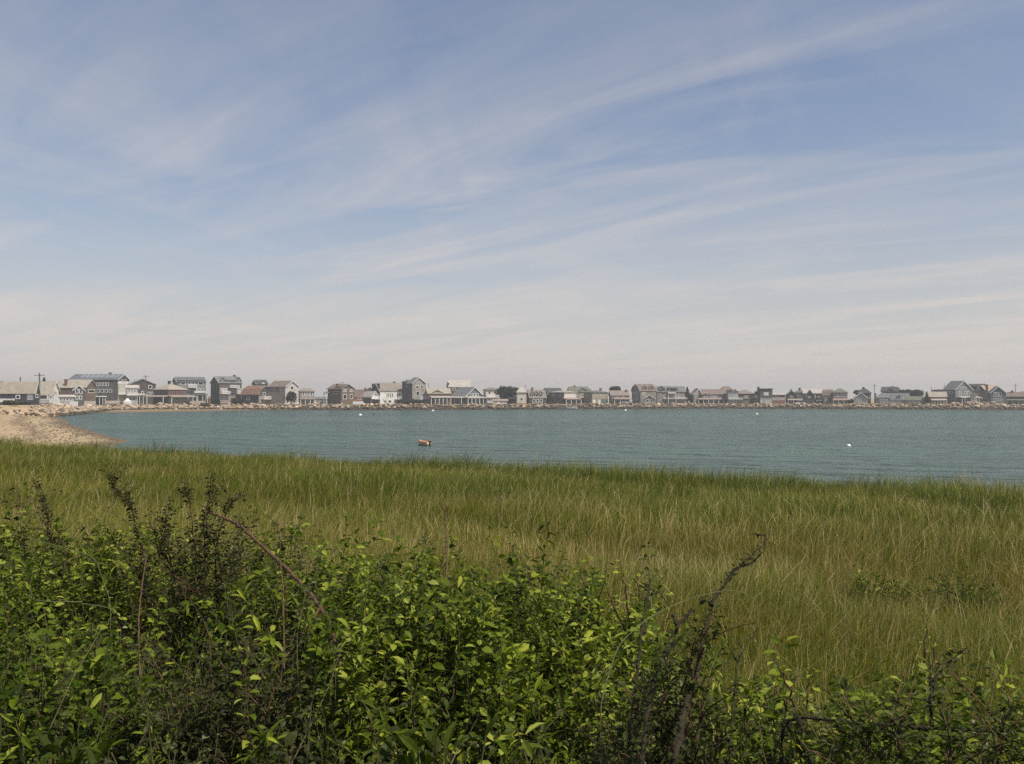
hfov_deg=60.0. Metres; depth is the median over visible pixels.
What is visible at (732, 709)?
bare stick
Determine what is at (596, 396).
beach house
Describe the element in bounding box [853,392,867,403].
beach house
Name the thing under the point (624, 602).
weed
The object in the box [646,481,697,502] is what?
shrub
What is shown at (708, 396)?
beach house
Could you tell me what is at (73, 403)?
board fence
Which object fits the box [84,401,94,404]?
board fence
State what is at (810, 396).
beach house
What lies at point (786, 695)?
weed
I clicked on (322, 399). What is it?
garage
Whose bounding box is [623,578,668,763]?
dead branch
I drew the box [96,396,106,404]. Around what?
kiosk
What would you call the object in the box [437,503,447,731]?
bare stick
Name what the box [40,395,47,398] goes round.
window
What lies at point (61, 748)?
broad leaf plant
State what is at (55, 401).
board fence
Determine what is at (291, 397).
tree
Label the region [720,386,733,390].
beach house
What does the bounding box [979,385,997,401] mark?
beach house
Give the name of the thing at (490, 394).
beach house
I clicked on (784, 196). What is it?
sky
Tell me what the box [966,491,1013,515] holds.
shrub
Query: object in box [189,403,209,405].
hedge
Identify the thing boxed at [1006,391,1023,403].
beach house
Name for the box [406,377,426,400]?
beach house
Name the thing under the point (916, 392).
tree
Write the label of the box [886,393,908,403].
beach house
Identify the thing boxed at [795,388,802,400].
beach house
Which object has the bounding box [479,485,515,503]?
shrub
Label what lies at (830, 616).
dune grass
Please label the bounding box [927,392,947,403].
beach house
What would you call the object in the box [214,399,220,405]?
bush
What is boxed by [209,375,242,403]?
beach house
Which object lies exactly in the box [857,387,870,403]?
beach house
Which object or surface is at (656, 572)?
grass stalk
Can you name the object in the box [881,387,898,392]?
beach house
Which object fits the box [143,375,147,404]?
utility pole
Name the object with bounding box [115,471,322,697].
shrub
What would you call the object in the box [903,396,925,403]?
beach house
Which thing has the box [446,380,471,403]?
beach house
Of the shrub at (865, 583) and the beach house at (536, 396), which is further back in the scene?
the beach house at (536, 396)
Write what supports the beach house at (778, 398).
on the ground at (26, 428)
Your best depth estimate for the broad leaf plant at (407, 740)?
1.98 m
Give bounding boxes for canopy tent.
[123,398,131,404]
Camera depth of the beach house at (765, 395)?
359.13 m
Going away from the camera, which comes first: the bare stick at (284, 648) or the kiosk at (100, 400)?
the bare stick at (284, 648)
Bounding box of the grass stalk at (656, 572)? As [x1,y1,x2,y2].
[636,534,692,664]
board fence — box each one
[48,399,59,403]
[70,401,77,406]
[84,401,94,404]
[106,401,118,403]
[353,401,362,403]
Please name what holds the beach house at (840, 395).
on the ground at (26, 428)
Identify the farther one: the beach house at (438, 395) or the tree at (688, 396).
the tree at (688, 396)
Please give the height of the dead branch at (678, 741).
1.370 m
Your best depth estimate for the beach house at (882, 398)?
343.60 m
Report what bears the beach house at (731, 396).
on the ground at (26, 428)
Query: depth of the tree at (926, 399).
337.59 m
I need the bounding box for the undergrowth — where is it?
[0,483,1023,763]
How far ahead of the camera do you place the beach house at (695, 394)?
369.86 m
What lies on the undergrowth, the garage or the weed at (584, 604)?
the weed at (584, 604)
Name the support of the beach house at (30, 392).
on the ground at (26, 428)
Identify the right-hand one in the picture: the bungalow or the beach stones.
the bungalow
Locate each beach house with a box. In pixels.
[0,382,40,404]
[38,381,59,398]
[40,390,54,402]
[57,379,97,404]
[59,395,74,403]
[72,385,85,405]
[125,385,138,404]
[127,379,156,403]
[141,381,196,404]
[172,377,207,402]
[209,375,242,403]
[240,385,271,403]
[251,380,268,385]
[268,381,299,403]
[297,388,314,403]
[324,384,354,403]
[354,387,372,400]
[362,391,388,403]
[371,382,401,403]
[402,380,409,403]
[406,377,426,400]
[425,388,451,403]
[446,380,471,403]
[451,387,487,403]
[483,388,498,403]
[499,395,515,403]
[515,387,526,402]
[526,387,546,403]
[543,388,561,403]
[548,390,580,403]
[567,386,589,403]
[582,388,608,403]
[608,390,631,403]
[631,384,656,403]
[656,386,686,403]
[690,389,700,402]
[695,388,726,403]
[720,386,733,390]
[726,389,741,403]
[738,389,754,403]
[754,391,758,402]
[757,387,773,403]
[773,393,784,403]
[785,390,803,403]
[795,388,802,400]
[802,389,822,403]
[804,390,815,403]
[822,389,833,403]
[832,388,849,403]
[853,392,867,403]
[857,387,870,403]
[876,393,890,403]
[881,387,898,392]
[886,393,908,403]
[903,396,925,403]
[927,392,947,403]
[942,381,982,403]
[968,384,984,402]
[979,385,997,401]
[985,384,1006,402]
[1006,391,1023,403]
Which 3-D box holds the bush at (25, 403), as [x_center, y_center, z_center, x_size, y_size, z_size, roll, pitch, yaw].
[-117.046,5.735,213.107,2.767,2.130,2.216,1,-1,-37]
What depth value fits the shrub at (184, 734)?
3.18 m
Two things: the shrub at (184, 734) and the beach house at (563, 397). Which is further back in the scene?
the beach house at (563, 397)
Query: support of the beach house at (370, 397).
on the ground at (26, 428)
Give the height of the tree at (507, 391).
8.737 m
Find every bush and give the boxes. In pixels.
[2,400,21,404]
[19,402,30,404]
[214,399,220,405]
[230,397,242,403]
[403,399,427,403]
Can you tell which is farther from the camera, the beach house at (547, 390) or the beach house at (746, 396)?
the beach house at (746, 396)
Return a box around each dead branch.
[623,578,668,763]
[635,608,694,763]
[668,529,770,763]
[771,643,1023,763]
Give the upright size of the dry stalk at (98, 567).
1.150 m
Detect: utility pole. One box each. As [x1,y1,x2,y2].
[34,373,44,402]
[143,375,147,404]
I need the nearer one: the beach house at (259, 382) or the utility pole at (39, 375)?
the utility pole at (39, 375)
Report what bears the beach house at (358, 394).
on the ground at (26, 428)
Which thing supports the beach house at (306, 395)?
on the ground at (26, 428)
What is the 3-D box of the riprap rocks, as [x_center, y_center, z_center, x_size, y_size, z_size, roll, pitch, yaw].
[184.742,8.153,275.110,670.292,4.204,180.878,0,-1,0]
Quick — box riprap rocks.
[0,401,1023,416]
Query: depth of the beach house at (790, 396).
355.57 m
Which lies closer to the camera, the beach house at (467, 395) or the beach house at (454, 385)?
the beach house at (467, 395)
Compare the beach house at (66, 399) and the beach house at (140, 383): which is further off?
the beach house at (140, 383)
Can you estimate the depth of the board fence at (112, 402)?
302.93 m
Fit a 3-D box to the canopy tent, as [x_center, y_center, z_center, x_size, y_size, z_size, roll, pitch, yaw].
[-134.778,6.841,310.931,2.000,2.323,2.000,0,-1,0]
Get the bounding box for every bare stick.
[137,554,146,719]
[278,560,288,754]
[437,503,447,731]
[723,626,760,763]
[879,666,912,762]
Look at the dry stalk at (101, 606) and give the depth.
4.38 m
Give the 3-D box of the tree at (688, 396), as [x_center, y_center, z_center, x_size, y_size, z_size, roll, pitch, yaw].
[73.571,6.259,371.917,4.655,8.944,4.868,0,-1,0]
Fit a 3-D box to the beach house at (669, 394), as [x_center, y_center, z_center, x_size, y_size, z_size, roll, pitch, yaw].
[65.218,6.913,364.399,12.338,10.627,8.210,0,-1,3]
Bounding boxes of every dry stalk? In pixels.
[15,534,110,646]
[37,599,148,688]
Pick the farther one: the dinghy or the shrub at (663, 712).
the dinghy
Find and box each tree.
[285,391,296,403]
[496,385,518,403]
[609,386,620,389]
[685,387,691,402]
[903,389,924,395]
[924,391,930,403]
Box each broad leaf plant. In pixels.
[28,727,116,763]
[369,716,498,763]
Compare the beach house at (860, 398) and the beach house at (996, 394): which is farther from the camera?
the beach house at (860, 398)
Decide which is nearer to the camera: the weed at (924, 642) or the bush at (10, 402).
the weed at (924, 642)
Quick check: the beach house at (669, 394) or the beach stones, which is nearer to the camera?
the beach stones
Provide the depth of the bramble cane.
4.27 m
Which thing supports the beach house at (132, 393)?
on the ground at (26, 428)
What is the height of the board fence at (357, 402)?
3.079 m
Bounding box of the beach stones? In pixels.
[0,405,119,445]
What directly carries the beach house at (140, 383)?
on the ground at (26, 428)
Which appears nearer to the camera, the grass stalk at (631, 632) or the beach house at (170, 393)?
the grass stalk at (631, 632)
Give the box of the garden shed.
[206,396,210,403]
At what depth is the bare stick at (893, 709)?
2.83 m
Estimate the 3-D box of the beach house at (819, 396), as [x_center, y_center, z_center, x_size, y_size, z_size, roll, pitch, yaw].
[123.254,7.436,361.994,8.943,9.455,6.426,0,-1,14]
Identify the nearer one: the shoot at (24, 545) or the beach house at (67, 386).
the shoot at (24, 545)
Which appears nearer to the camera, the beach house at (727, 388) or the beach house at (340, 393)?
the beach house at (340, 393)
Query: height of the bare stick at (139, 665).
1.114 m
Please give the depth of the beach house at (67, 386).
293.71 m
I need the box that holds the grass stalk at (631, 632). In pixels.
[600,590,756,763]
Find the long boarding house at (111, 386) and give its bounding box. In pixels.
[68,372,130,403]
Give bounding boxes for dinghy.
[418,440,431,445]
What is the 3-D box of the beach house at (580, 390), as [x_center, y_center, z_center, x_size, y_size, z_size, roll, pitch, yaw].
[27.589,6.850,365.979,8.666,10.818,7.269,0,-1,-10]
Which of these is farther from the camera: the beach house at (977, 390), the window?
the beach house at (977, 390)
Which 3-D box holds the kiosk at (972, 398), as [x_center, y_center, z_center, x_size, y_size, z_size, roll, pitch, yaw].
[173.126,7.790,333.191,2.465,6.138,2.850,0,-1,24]
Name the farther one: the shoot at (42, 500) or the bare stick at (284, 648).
the shoot at (42, 500)
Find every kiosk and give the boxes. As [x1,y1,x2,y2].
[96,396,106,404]
[970,395,975,401]
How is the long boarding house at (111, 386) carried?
on the ground at (26, 428)
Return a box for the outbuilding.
[492,399,507,403]
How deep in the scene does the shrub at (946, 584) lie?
8.51 m
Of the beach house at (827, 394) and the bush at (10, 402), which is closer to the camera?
the bush at (10, 402)
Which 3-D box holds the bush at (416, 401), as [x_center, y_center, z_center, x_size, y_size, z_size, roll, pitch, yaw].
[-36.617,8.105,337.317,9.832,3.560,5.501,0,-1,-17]
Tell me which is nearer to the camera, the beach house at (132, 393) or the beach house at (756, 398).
the beach house at (132, 393)
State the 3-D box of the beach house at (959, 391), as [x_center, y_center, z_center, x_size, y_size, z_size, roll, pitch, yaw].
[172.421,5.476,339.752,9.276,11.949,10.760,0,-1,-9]
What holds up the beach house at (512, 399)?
on the ground at (26, 428)
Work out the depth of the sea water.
106.88 m
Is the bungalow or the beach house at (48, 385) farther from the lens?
the bungalow
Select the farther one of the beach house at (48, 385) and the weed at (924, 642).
the beach house at (48, 385)
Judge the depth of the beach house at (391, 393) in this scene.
347.48 m
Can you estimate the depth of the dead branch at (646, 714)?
2.79 m
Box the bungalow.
[643,395,654,404]
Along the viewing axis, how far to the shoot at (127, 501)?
6.17 m
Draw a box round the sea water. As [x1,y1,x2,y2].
[59,408,1023,495]
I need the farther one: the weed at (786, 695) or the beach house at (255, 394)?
the beach house at (255, 394)
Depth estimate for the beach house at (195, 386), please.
340.87 m
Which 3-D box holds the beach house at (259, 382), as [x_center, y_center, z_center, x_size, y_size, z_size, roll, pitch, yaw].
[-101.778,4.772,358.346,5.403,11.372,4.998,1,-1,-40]
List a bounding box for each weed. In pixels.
[574,560,609,645]
[598,556,643,641]
[760,653,821,762]
[914,611,942,682]
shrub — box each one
[85,619,321,763]
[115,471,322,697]
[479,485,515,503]
[559,603,778,763]
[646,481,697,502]
[792,661,1023,763]
[851,565,912,609]
[910,563,1009,623]
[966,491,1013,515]
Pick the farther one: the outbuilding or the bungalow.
the bungalow
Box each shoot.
[0,485,74,615]
[5,466,77,641]
[83,463,184,649]
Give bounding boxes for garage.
[314,397,327,403]
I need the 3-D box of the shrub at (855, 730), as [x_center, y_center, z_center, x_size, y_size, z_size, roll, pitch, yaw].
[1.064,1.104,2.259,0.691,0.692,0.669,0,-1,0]
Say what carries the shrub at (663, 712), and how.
on the ground at (26, 428)
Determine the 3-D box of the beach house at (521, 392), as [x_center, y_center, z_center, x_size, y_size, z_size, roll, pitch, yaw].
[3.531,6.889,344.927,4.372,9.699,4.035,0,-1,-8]
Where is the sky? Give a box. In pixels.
[0,0,1023,398]
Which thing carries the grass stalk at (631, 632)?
on the ground at (26, 428)
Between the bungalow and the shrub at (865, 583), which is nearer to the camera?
the shrub at (865, 583)
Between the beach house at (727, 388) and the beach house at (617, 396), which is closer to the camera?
the beach house at (617, 396)
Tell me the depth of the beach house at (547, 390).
357.46 m
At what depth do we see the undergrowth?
4.02 m
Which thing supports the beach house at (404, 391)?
on the ground at (26, 428)
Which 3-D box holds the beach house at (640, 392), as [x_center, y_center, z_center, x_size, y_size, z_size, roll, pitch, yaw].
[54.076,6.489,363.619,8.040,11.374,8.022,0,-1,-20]
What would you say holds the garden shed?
on the ground at (26, 428)
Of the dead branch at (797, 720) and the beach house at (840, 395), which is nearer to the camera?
the dead branch at (797, 720)
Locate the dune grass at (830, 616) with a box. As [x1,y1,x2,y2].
[0,432,1023,763]
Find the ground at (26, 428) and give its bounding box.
[0,398,1023,763]
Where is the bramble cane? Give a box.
[211,512,350,763]
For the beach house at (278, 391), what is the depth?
333.98 m

